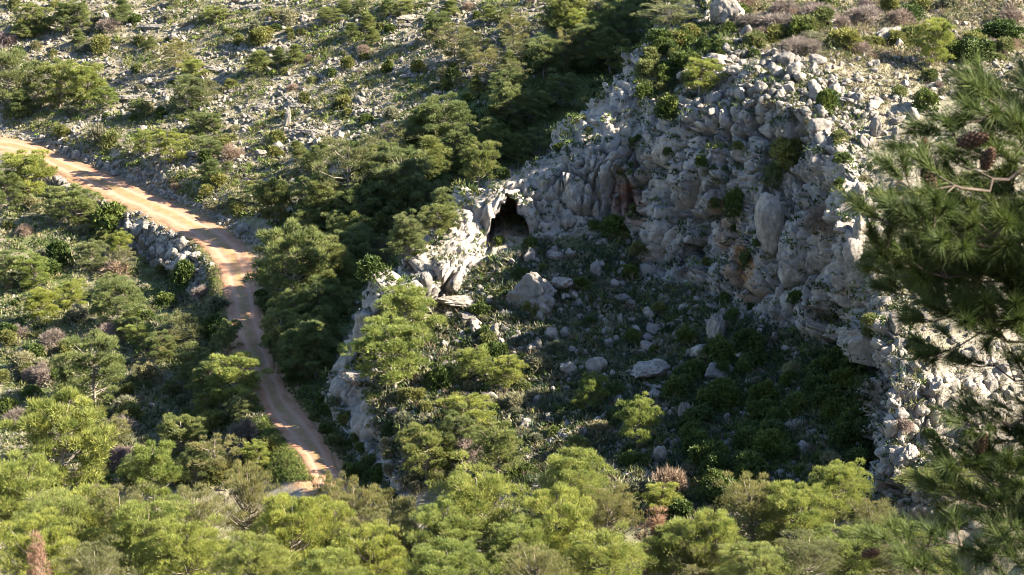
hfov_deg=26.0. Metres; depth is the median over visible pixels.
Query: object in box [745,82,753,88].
boulder
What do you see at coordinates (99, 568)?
pine tree
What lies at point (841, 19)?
dry shrub
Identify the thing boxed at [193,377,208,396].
pine tree
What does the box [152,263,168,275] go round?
olive green shrub
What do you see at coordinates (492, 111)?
pine tree
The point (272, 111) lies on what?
grey green shrub
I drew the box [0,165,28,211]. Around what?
pine tree
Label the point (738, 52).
boulder
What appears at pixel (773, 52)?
boulder
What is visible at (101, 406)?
olive green shrub
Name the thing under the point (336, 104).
grey green shrub
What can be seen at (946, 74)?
grey green shrub
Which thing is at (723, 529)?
pine tree
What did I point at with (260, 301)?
olive green shrub
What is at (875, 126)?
boulder
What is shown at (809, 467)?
grey green shrub
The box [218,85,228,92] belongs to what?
grey green shrub
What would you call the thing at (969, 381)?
boulder
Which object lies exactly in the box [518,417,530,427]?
boulder
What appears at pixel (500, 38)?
evergreen shrub
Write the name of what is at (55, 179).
boulder
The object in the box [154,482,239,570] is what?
pine tree
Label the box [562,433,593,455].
evergreen shrub
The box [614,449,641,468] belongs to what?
evergreen shrub
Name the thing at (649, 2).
pine tree
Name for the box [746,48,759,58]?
evergreen shrub
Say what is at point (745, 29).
boulder
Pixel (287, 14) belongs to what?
grey green shrub
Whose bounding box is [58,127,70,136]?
olive green shrub
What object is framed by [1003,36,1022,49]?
dry shrub
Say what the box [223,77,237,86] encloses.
olive green shrub
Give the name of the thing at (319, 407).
evergreen shrub
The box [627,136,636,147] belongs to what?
olive green shrub
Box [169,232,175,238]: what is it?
boulder
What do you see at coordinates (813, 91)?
boulder
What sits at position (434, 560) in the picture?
pine tree
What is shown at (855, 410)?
evergreen shrub
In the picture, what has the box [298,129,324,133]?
rock outcrop
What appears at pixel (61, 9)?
pine tree
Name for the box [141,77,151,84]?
boulder
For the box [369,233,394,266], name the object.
pine tree
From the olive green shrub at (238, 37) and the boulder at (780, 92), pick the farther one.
the olive green shrub at (238, 37)
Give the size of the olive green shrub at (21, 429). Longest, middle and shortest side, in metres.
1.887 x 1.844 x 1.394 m
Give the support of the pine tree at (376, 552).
on the hillside
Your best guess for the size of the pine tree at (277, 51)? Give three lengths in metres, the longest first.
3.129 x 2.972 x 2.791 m
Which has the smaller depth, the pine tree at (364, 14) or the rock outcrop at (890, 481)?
the rock outcrop at (890, 481)
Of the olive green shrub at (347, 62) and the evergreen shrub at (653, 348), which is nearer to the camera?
the evergreen shrub at (653, 348)
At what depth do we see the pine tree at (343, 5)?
315.54 m
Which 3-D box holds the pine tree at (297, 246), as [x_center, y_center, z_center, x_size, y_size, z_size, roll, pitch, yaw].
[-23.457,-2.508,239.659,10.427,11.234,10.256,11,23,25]
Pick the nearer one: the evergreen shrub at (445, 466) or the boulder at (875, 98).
the evergreen shrub at (445, 466)
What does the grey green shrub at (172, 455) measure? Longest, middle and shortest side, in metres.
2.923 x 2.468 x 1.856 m
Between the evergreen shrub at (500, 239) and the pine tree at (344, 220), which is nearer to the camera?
the evergreen shrub at (500, 239)
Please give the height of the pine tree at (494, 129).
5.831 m
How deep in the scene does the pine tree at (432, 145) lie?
262.17 m
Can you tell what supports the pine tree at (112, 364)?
on the hillside
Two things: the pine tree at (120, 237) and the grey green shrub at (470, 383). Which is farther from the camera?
the pine tree at (120, 237)
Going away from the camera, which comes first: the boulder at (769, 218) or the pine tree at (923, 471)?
the pine tree at (923, 471)
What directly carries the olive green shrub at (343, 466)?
on the hillside
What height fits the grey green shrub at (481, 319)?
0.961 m
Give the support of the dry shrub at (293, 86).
on the hillside
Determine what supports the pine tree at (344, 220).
on the hillside
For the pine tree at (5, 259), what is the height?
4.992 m
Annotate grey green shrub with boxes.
[7,350,35,372]
[16,275,33,287]
[23,196,39,207]
[28,40,42,50]
[30,78,43,88]
[30,356,53,367]
[33,31,43,36]
[33,248,47,258]
[62,136,69,142]
[63,105,77,116]
[65,302,92,325]
[72,223,94,235]
[76,43,93,53]
[82,27,92,35]
[87,121,107,146]
[88,60,96,66]
[91,15,104,23]
[95,261,107,270]
[101,316,112,324]
[110,434,141,458]
[111,393,140,413]
[133,83,144,90]
[134,362,164,383]
[142,102,154,112]
[161,13,172,22]
[164,380,184,395]
[167,176,177,182]
[171,444,183,457]
[176,393,191,404]
[187,134,198,144]
[199,293,231,316]
[203,197,218,210]
[216,204,222,209]
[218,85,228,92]
[227,124,239,132]
[238,166,246,175]
[245,19,263,31]
[267,108,275,114]
[273,9,281,18]
[278,9,296,26]
[282,18,293,26]
[310,58,319,66]
[329,101,340,109]
[353,14,360,19]
[372,374,388,387]
[379,437,391,448]
[381,446,393,458]
[382,105,399,122]
[382,462,394,475]
[393,410,412,430]
[400,112,413,126]
[400,468,419,487]
[408,480,422,494]
[417,463,432,479]
[428,467,448,484]
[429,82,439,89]
[436,65,449,79]
[463,379,476,391]
[477,314,488,322]
[479,421,495,436]
[481,393,497,408]
[500,391,528,408]
[500,399,511,411]
[507,406,524,415]
[514,425,528,435]
[522,350,554,374]
[523,387,546,399]
[525,414,541,426]
[528,433,544,443]
[537,395,551,405]
[542,339,568,355]
[587,419,608,436]
[589,370,601,376]
[623,476,653,502]
[679,460,699,477]
[696,348,716,362]
[749,375,762,387]
[781,361,803,375]
[799,29,824,42]
[804,463,817,475]
[818,449,842,466]
[859,174,869,181]
[915,60,928,71]
[932,0,959,9]
[938,87,947,94]
[942,72,954,81]
[1003,70,1018,80]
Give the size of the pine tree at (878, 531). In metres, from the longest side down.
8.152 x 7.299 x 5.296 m
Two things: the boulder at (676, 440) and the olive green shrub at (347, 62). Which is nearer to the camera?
the boulder at (676, 440)
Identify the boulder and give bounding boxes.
[52,175,61,184]
[57,139,63,144]
[57,178,64,185]
[62,146,68,152]
[71,152,79,159]
[72,150,81,154]
[101,11,108,17]
[104,160,110,169]
[110,170,118,175]
[123,220,132,229]
[129,223,137,235]
[134,226,142,237]
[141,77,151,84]
[141,170,148,176]
[141,220,149,230]
[149,246,155,254]
[156,246,166,257]
[166,246,178,260]
[168,34,177,40]
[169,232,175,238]
[175,236,187,251]
[175,253,188,264]
[182,251,191,262]
[189,251,201,260]
[233,227,245,234]
[241,223,248,227]
[254,149,266,154]
[269,45,276,52]
[271,141,282,148]
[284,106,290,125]
[299,15,306,19]
[313,138,320,144]
[334,131,343,138]
[357,97,366,102]
[367,368,378,382]
[419,272,432,296]
[458,311,476,320]
[469,318,481,326]
[471,324,480,333]
[486,391,499,399]
[490,323,498,337]
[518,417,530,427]
[523,247,534,261]
[525,342,536,351]
[535,337,541,349]
[544,327,557,338]
[546,249,563,259]
[560,209,576,229]
[560,361,576,375]
[561,292,570,301]
[565,248,575,257]
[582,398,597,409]
[585,357,607,372]
[590,259,601,277]
[604,338,613,347]
[609,278,620,287]
[612,293,630,302]
[617,313,623,323]
[640,340,656,351]
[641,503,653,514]
[642,332,653,341]
[643,306,653,320]
[646,322,660,335]
[646,388,663,401]
[650,384,661,389]
[653,445,666,462]
[670,438,678,445]
[676,68,688,80]
[690,344,703,357]
[704,362,733,378]
[706,91,722,103]
[706,303,720,309]
[707,53,727,66]
[717,308,726,315]
[722,43,729,53]
[726,65,743,75]
[734,49,740,56]
[734,87,745,101]
[735,349,768,358]
[736,309,744,320]
[737,83,745,88]
[739,25,752,37]
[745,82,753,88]
[754,80,767,93]
[754,185,764,213]
[754,192,784,258]
[767,62,775,69]
[769,65,782,76]
[771,47,780,54]
[771,53,778,62]
[772,332,777,340]
[773,82,781,88]
[776,51,795,67]
[776,89,785,98]
[781,83,794,93]
[785,421,795,430]
[787,61,800,75]
[792,71,806,82]
[795,440,809,451]
[808,79,820,88]
[808,85,822,101]
[808,118,832,132]
[809,54,826,64]
[809,63,817,69]
[813,103,828,117]
[829,81,840,95]
[833,220,848,233]
[839,97,853,105]
[842,238,862,273]
[847,91,854,97]
[850,92,862,102]
[852,214,865,243]
[853,182,867,195]
[856,134,868,147]
[867,99,880,109]
[869,96,883,104]
[869,116,881,136]
[883,414,899,438]
[889,115,905,124]
[889,313,901,335]
[889,445,903,463]
[891,127,900,138]
[892,93,899,98]
[893,338,906,349]
[893,456,905,469]
[894,38,903,47]
[894,407,908,419]
[909,107,920,120]
[909,360,922,372]
[916,404,929,415]
[929,382,940,394]
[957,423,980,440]
[961,378,976,389]
[984,372,998,392]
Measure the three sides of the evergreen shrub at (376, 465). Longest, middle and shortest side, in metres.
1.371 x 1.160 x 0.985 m
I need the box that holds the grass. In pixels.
[186,19,875,504]
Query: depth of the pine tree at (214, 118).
292.74 m
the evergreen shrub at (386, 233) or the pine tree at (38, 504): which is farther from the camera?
the evergreen shrub at (386, 233)
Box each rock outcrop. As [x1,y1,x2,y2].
[117,94,141,100]
[136,24,163,29]
[181,151,197,157]
[201,66,222,72]
[239,3,268,9]
[252,103,264,109]
[288,102,300,108]
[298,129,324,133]
[338,371,369,385]
[393,23,412,27]
[396,14,418,20]
[436,295,478,306]
[466,57,491,67]
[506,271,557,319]
[550,276,572,289]
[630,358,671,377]
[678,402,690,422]
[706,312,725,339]
[709,0,744,24]
[871,473,895,486]
[876,26,907,42]
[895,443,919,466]
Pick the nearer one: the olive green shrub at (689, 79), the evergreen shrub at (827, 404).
the evergreen shrub at (827, 404)
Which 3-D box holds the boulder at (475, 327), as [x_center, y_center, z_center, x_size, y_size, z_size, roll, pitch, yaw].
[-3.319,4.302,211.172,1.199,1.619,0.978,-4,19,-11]
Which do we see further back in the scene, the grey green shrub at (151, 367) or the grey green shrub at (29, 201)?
the grey green shrub at (29, 201)
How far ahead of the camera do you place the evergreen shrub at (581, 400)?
196.80 m
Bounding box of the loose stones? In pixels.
[0,0,1023,530]
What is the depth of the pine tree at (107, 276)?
258.39 m
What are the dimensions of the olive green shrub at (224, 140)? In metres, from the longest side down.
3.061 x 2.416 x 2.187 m
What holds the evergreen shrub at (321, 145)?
on the hillside
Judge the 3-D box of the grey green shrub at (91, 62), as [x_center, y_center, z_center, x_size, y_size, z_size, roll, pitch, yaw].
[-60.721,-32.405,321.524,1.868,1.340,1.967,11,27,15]
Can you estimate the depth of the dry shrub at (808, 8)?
233.19 m
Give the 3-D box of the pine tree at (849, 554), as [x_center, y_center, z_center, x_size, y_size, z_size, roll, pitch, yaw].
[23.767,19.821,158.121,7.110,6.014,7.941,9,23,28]
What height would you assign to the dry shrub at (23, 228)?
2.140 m
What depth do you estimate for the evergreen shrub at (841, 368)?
188.61 m
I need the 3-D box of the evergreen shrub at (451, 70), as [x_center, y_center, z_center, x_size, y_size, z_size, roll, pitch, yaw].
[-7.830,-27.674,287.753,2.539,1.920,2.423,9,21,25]
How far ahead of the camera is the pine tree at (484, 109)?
273.17 m
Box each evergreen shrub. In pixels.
[0,321,19,336]
[0,395,19,420]
[9,299,17,306]
[10,46,23,53]
[20,384,45,398]
[21,342,45,357]
[43,258,63,277]
[43,367,59,383]
[45,237,74,269]
[87,200,126,234]
[91,300,113,315]
[99,475,118,489]
[123,304,141,318]
[127,114,137,121]
[128,13,142,23]
[138,381,152,389]
[141,309,155,321]
[153,291,177,307]
[154,107,168,118]
[169,257,195,292]
[197,149,211,163]
[197,313,222,340]
[198,450,227,470]
[252,288,267,298]
[256,267,267,275]
[260,300,275,313]
[270,23,281,31]
[283,372,300,382]
[315,391,324,404]
[315,403,327,415]
[316,141,327,148]
[318,423,332,434]
[324,407,332,418]
[326,67,337,77]
[342,438,351,446]
[344,462,362,479]
[348,269,363,288]
[353,253,386,283]
[356,441,364,454]
[357,112,373,124]
[362,468,373,481]
[369,473,380,483]
[371,463,381,468]
[374,465,382,476]
[380,59,392,73]
[381,420,397,436]
[382,230,401,252]
[384,23,396,33]
[422,160,444,180]
[424,364,453,392]
[430,455,456,476]
[434,38,446,49]
[441,67,454,79]
[448,157,473,178]
[459,92,472,102]
[467,300,493,316]
[468,110,477,121]
[469,369,481,380]
[472,11,480,18]
[476,325,490,340]
[477,341,496,356]
[488,340,508,359]
[492,235,504,245]
[494,167,510,180]
[498,34,512,44]
[498,125,513,144]
[504,467,521,481]
[508,265,528,279]
[515,462,540,476]
[521,236,539,248]
[523,43,538,58]
[545,425,558,437]
[553,142,563,150]
[571,57,593,73]
[572,276,592,290]
[583,315,594,323]
[587,219,598,230]
[590,50,610,69]
[596,213,627,238]
[604,402,630,424]
[606,380,625,400]
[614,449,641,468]
[620,262,639,281]
[622,328,641,345]
[632,81,655,98]
[633,134,641,141]
[633,452,651,469]
[643,26,673,50]
[648,344,658,353]
[652,36,667,54]
[653,92,680,118]
[655,63,673,81]
[655,100,675,119]
[657,59,674,69]
[660,75,672,84]
[661,147,673,156]
[661,373,696,401]
[662,39,680,56]
[664,497,697,521]
[668,50,689,71]
[670,364,696,377]
[673,30,694,48]
[674,325,697,346]
[675,491,685,499]
[676,420,703,444]
[677,27,694,42]
[679,402,716,425]
[681,427,713,453]
[682,359,704,383]
[685,439,715,470]
[686,52,701,66]
[691,358,707,375]
[693,435,709,446]
[694,154,709,167]
[694,384,727,413]
[695,476,718,505]
[696,35,709,47]
[697,450,730,480]
[697,468,726,501]
[698,39,710,51]
[699,333,733,365]
[701,440,731,466]
[703,376,738,406]
[706,399,723,415]
[707,197,719,208]
[707,475,744,509]
[710,39,728,51]
[712,359,733,376]
[714,46,723,54]
[716,383,745,412]
[718,291,730,302]
[720,21,735,33]
[721,185,744,220]
[725,307,740,320]
[729,448,760,474]
[730,223,738,231]
[730,326,765,363]
[731,425,758,450]
[731,434,752,453]
[732,357,755,379]
[732,449,769,480]
[733,462,759,486]
[738,344,769,368]
[739,3,752,13]
[739,251,752,263]
[745,379,780,408]
[745,398,776,421]
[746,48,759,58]
[746,302,754,310]
[747,471,767,486]
[751,238,760,246]
[751,427,790,463]
[757,417,790,436]
[765,405,789,421]
[771,442,800,463]
[777,369,800,387]
[780,391,808,419]
[785,17,814,37]
[786,289,801,304]
[789,465,804,477]
[798,479,815,489]
[803,373,832,396]
[804,368,827,386]
[805,356,829,375]
[809,389,830,412]
[812,450,828,470]
[815,89,836,114]
[816,0,837,6]
[816,86,841,110]
[817,397,839,425]
[818,350,840,373]
[825,419,866,451]
[827,344,858,366]
[828,366,860,400]
[829,367,848,379]
[830,395,851,418]
[831,355,856,369]
[833,151,854,164]
[833,177,846,185]
[833,399,872,421]
[835,410,866,441]
[843,447,872,469]
[846,405,868,423]
[853,364,870,375]
[893,3,925,20]
[907,11,919,24]
[911,87,939,111]
[921,428,936,439]
[941,39,969,63]
[949,35,997,64]
[981,17,1023,48]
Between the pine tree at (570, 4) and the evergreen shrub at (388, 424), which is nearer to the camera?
the evergreen shrub at (388, 424)
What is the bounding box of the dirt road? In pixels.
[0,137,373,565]
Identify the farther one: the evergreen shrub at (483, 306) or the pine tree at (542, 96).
the pine tree at (542, 96)
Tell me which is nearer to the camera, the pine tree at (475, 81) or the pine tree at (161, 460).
the pine tree at (161, 460)
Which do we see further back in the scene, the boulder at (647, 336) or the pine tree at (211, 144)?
the pine tree at (211, 144)
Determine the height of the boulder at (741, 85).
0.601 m
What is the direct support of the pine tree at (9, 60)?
on the hillside
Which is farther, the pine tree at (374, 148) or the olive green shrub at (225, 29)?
the olive green shrub at (225, 29)
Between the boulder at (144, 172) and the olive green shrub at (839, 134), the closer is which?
the olive green shrub at (839, 134)
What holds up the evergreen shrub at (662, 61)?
on the hillside
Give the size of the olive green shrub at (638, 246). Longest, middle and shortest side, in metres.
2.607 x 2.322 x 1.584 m
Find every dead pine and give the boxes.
[20,528,52,574]
[623,506,674,574]
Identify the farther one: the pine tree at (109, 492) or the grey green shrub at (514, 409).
the grey green shrub at (514, 409)
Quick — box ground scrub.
[0,0,1023,531]
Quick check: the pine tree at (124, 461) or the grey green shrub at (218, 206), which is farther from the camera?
the grey green shrub at (218, 206)
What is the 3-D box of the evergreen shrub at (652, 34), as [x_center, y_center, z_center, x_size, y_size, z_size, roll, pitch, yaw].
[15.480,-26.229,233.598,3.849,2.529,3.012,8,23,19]
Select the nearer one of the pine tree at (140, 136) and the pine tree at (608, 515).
the pine tree at (608, 515)
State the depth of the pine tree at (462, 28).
289.90 m
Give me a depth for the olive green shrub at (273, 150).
282.42 m
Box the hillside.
[0,0,1023,574]
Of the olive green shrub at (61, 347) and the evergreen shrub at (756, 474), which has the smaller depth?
the evergreen shrub at (756, 474)
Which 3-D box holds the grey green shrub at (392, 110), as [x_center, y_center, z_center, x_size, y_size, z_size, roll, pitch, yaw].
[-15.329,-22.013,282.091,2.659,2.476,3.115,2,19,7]
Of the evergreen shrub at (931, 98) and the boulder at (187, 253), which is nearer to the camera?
the evergreen shrub at (931, 98)
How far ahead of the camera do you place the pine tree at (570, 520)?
161.93 m
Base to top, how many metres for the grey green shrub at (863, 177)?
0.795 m
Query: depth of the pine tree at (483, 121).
268.53 m
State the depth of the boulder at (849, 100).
209.12 m
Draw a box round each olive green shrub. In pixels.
[0,329,17,346]
[0,369,10,382]
[1,219,15,228]
[7,0,21,8]
[14,423,28,431]
[17,28,33,38]
[17,361,33,378]
[23,393,35,399]
[28,28,39,37]
[47,48,57,56]
[50,0,59,7]
[52,124,65,137]
[57,341,72,353]
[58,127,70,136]
[63,308,76,324]
[73,442,104,456]
[88,33,110,54]
[92,228,114,243]
[96,404,107,414]
[97,129,118,148]
[115,399,145,423]
[116,382,136,396]
[131,63,141,74]
[133,34,146,46]
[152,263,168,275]
[159,380,180,398]
[171,463,185,483]
[179,408,194,424]
[182,128,194,137]
[197,409,230,437]
[198,183,213,197]
[203,459,231,485]
[209,171,228,188]
[216,136,231,148]
[217,133,239,143]
[221,27,232,34]
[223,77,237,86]
[227,196,235,203]
[227,201,245,216]
[232,32,244,45]
[234,389,260,414]
[244,25,275,45]
[245,180,254,185]
[250,435,282,456]
[253,296,269,307]
[260,332,272,345]
[266,9,277,18]
[267,145,283,158]
[268,129,287,143]
[279,109,294,120]
[280,67,287,75]
[284,26,293,33]
[287,31,294,40]
[295,27,306,35]
[297,90,310,103]
[304,76,318,83]
[307,412,318,420]
[323,433,342,445]
[331,94,351,108]
[335,410,350,425]
[340,55,355,68]
[340,88,347,94]
[340,302,351,315]
[341,461,352,468]
[343,107,352,115]
[349,432,358,443]
[357,454,368,464]
[358,52,368,59]
[364,454,376,467]
[366,391,376,402]
[377,22,383,29]
[379,486,396,504]
[395,386,415,405]
[403,127,422,147]
[408,387,426,400]
[409,59,426,72]
[416,398,432,413]
[437,397,453,410]
[440,77,453,91]
[450,391,462,399]
[455,27,473,37]
[479,329,497,345]
[495,109,514,130]
[514,378,530,391]
[521,301,537,316]
[537,263,547,270]
[585,126,591,132]
[619,229,630,239]
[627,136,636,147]
[627,203,636,212]
[627,240,648,256]
[633,58,657,79]
[641,46,660,60]
[650,301,666,313]
[656,82,669,91]
[666,47,676,56]
[672,29,692,48]
[679,22,701,37]
[680,69,687,82]
[683,71,697,82]
[701,257,712,266]
[731,140,744,150]
[739,28,768,48]
[763,22,786,44]
[768,136,803,167]
[780,158,795,172]
[786,13,822,37]
[811,5,835,29]
[821,26,864,53]
[829,129,848,144]
[859,312,875,327]
[860,34,874,50]
[860,326,872,339]
[870,34,889,47]
[878,0,900,12]
[886,29,910,47]
[890,84,908,98]
[898,24,924,46]
[908,0,933,11]
[919,67,939,82]
[961,29,988,39]
[990,52,1004,60]
[995,36,1015,53]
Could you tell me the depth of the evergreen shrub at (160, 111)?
301.37 m
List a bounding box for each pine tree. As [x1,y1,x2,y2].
[0,48,43,104]
[0,148,58,198]
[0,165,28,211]
[0,250,19,287]
[0,384,121,495]
[0,449,70,573]
[0,506,85,574]
[1,90,39,118]
[4,487,110,573]
[5,252,52,288]
[6,17,41,38]
[6,171,34,197]
[7,0,53,32]
[22,287,69,325]
[24,407,55,449]
[28,57,82,107]
[33,182,105,226]
[35,16,55,32]
[43,533,136,574]
[46,328,127,406]
[47,481,152,574]
[49,2,81,32]
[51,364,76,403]
[53,277,89,308]
[63,0,92,28]
[64,61,107,103]
[65,480,159,574]
[66,28,87,46]
[72,238,110,268]
[83,276,150,324]
[84,460,110,481]
[86,421,115,453]
[89,86,120,109]
[95,494,197,574]
[99,271,127,295]
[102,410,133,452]
[103,228,134,255]
[105,245,137,273]
[110,0,134,24]
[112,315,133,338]
[115,438,182,511]
[115,453,150,488]
[117,321,156,350]
[124,97,152,116]
[126,512,250,574]
[129,128,158,154]
[132,361,151,383]
[139,35,157,49]
[139,330,179,363]
[144,329,179,365]
[145,128,192,163]
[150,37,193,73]
[154,303,204,349]
[154,412,209,455]
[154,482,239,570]
[165,74,211,109]
[167,0,179,5]
[171,340,212,383]
[172,441,220,487]
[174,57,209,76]
[183,355,229,398]
[184,432,245,479]
[185,111,214,130]
[190,387,218,417]
[190,436,212,454]
[192,135,223,157]
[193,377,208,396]
[194,77,222,104]
[195,158,226,182]
[202,5,235,21]
[202,112,223,129]
[204,349,274,402]
[207,377,232,402]
[209,318,243,353]
[209,529,303,574]
[214,457,283,574]
[218,395,253,422]
[221,161,232,174]
[234,438,270,471]
[239,217,337,301]
[240,49,274,73]
[242,183,261,202]
[244,492,342,574]
[249,176,293,222]
[252,180,295,223]
[258,307,301,354]
[262,306,311,346]
[263,255,289,287]
[263,288,311,329]
[271,46,286,63]
[274,496,363,572]
[277,328,331,377]
[280,312,333,354]
[281,319,340,377]
[284,44,307,64]
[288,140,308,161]
[289,234,354,288]
[290,177,312,208]
[290,264,319,292]
[291,175,342,226]
[291,205,323,230]
[291,546,372,574]
[296,275,349,330]
[299,145,326,170]
[304,168,344,217]
[307,242,361,296]
[307,305,343,341]
[309,134,387,209]
[309,469,346,545]
[312,185,350,223]
[314,6,346,21]
[314,268,354,314]
[323,225,383,269]
[324,209,348,235]
[324,518,413,574]
[327,474,384,565]
[331,183,381,226]
[331,505,419,574]
[332,0,352,12]
[332,210,383,236]
[336,314,436,391]
[337,141,367,169]
[340,22,362,39]
[341,222,381,268]
[343,151,385,193]
[343,177,393,216]
[351,0,367,11]
[352,172,369,187]
[358,14,376,31]
[359,12,377,23]
[359,122,421,148]
[359,488,424,574]
[361,26,382,44]
[361,277,448,337]
[362,140,402,173]
[368,159,407,194]
[369,146,450,218]
[369,198,390,221]
[369,212,391,236]
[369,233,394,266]
[371,192,396,221]
[376,144,417,167]
[380,224,429,260]
[381,0,393,13]
[381,214,399,230]
[384,0,415,14]
[387,169,433,218]
[387,209,430,254]
[391,536,501,574]
[392,420,467,481]
[393,169,428,210]
[400,495,484,574]
[402,111,423,141]
[407,106,440,139]
[411,148,440,177]
[413,134,453,176]
[414,92,476,146]
[414,100,450,135]
[417,201,457,238]
[418,16,437,41]
[422,8,452,40]
[424,186,465,228]
[424,448,537,573]
[426,20,479,61]
[435,392,498,431]
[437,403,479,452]
[438,0,460,15]
[440,125,475,160]
[447,344,493,380]
[451,66,466,84]
[455,32,495,70]
[458,136,501,186]
[461,46,508,84]
[465,117,518,156]
[467,116,497,142]
[467,416,531,474]
[468,75,487,93]
[477,513,569,574]
[478,104,504,122]
[479,4,499,21]
[482,93,511,112]
[484,354,529,388]
[486,480,601,574]
[487,67,527,98]
[488,35,529,61]
[488,80,545,128]
[494,12,536,52]
[494,542,578,574]
[497,49,524,73]
[498,7,515,18]
[498,58,533,86]
[498,134,534,167]
[509,90,555,123]
[520,126,551,157]
[524,32,571,77]
[526,446,620,524]
[532,0,588,34]
[533,44,561,73]
[538,4,573,37]
[545,68,582,105]
[551,26,592,72]
[552,520,653,574]
[559,7,599,42]
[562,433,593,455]
[563,16,621,67]
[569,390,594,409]
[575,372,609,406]
[576,31,631,74]
[580,479,646,549]
[583,0,608,15]
[597,0,624,22]
[599,0,645,55]
[613,391,664,448]
[630,0,703,25]
[632,481,683,518]
[636,0,663,11]
[636,516,718,574]
[657,528,740,574]
[679,507,747,574]
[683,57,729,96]
[700,470,789,570]
[708,540,796,574]
[735,479,842,574]
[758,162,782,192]
[762,528,845,574]
[803,522,889,574]
[807,457,875,532]
[831,47,1023,574]
[833,496,899,532]
[838,511,920,572]
[866,526,953,574]
[872,523,956,574]
[890,464,982,494]
[904,17,955,65]
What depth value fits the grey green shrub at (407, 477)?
193.15 m
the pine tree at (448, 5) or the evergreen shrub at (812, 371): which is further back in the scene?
the pine tree at (448, 5)
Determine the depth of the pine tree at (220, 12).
324.82 m
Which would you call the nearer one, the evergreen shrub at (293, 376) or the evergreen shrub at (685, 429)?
the evergreen shrub at (685, 429)
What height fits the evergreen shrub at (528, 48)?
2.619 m
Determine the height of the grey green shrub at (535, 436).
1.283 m
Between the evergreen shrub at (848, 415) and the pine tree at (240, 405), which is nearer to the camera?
the evergreen shrub at (848, 415)
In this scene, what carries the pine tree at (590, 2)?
on the hillside
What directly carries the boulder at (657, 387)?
on the hillside
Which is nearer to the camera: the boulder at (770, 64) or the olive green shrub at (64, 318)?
the boulder at (770, 64)
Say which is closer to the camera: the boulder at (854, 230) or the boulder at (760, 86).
the boulder at (854, 230)
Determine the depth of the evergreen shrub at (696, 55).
227.86 m
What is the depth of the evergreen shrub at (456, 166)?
263.86 m
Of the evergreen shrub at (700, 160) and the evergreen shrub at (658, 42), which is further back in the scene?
the evergreen shrub at (658, 42)
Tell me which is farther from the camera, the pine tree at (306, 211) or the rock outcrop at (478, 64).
the rock outcrop at (478, 64)
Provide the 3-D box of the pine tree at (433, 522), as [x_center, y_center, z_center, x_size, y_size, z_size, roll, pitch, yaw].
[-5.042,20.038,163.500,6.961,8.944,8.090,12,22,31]
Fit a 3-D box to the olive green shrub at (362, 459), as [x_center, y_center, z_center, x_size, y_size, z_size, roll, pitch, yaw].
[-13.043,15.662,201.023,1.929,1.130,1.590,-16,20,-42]
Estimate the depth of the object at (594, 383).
196.40 m
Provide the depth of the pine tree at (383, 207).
258.87 m
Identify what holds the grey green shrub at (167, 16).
on the hillside
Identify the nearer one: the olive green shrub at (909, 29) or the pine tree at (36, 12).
the olive green shrub at (909, 29)
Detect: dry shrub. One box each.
[0,31,19,47]
[1,278,13,288]
[1,406,26,428]
[13,322,32,339]
[14,223,33,237]
[18,365,40,384]
[29,360,55,385]
[38,326,65,351]
[94,15,121,34]
[96,322,123,339]
[99,259,131,277]
[103,445,139,471]
[108,414,139,435]
[163,324,182,344]
[170,182,179,190]
[190,285,208,300]
[221,141,246,163]
[222,416,259,454]
[238,446,247,460]
[286,83,298,90]
[355,44,371,57]
[379,122,396,134]
[454,437,483,465]
[461,1,473,9]
[649,463,687,493]
[733,13,763,27]
[737,0,759,7]
[745,26,769,42]
[752,12,792,37]
[768,0,788,14]
[774,33,815,55]
[782,0,801,13]
[785,6,801,17]
[797,0,838,28]
[800,39,822,56]
[802,202,833,234]
[834,15,852,27]
[842,5,889,26]
[842,41,873,55]
[856,0,876,7]
[866,52,879,58]
[882,6,916,25]
[895,418,914,432]
[934,81,944,89]
[998,3,1023,25]
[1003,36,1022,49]
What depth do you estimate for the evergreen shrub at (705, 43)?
231.50 m
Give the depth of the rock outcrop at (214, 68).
310.59 m
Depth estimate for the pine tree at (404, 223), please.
217.65 m
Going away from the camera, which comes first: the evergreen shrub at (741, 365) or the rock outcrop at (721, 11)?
the evergreen shrub at (741, 365)
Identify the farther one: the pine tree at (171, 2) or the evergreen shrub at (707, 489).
the pine tree at (171, 2)
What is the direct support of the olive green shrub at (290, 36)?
on the hillside
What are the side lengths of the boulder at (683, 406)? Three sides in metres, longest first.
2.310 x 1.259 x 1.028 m
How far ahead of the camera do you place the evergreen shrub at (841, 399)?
182.60 m
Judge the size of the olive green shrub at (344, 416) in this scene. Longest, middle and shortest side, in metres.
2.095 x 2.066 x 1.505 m
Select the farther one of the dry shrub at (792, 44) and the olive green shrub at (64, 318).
the olive green shrub at (64, 318)
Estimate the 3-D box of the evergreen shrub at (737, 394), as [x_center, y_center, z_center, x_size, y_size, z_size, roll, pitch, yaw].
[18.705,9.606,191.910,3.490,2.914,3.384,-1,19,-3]
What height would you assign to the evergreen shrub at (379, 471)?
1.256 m
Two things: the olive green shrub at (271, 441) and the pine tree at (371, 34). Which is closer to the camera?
the olive green shrub at (271, 441)
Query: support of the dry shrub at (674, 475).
on the hillside
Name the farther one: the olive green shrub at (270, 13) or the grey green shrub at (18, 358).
the olive green shrub at (270, 13)
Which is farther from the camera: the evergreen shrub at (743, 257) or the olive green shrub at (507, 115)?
the olive green shrub at (507, 115)
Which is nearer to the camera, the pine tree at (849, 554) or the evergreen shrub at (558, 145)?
the pine tree at (849, 554)
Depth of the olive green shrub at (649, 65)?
229.97 m
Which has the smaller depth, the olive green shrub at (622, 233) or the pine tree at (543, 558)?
the pine tree at (543, 558)

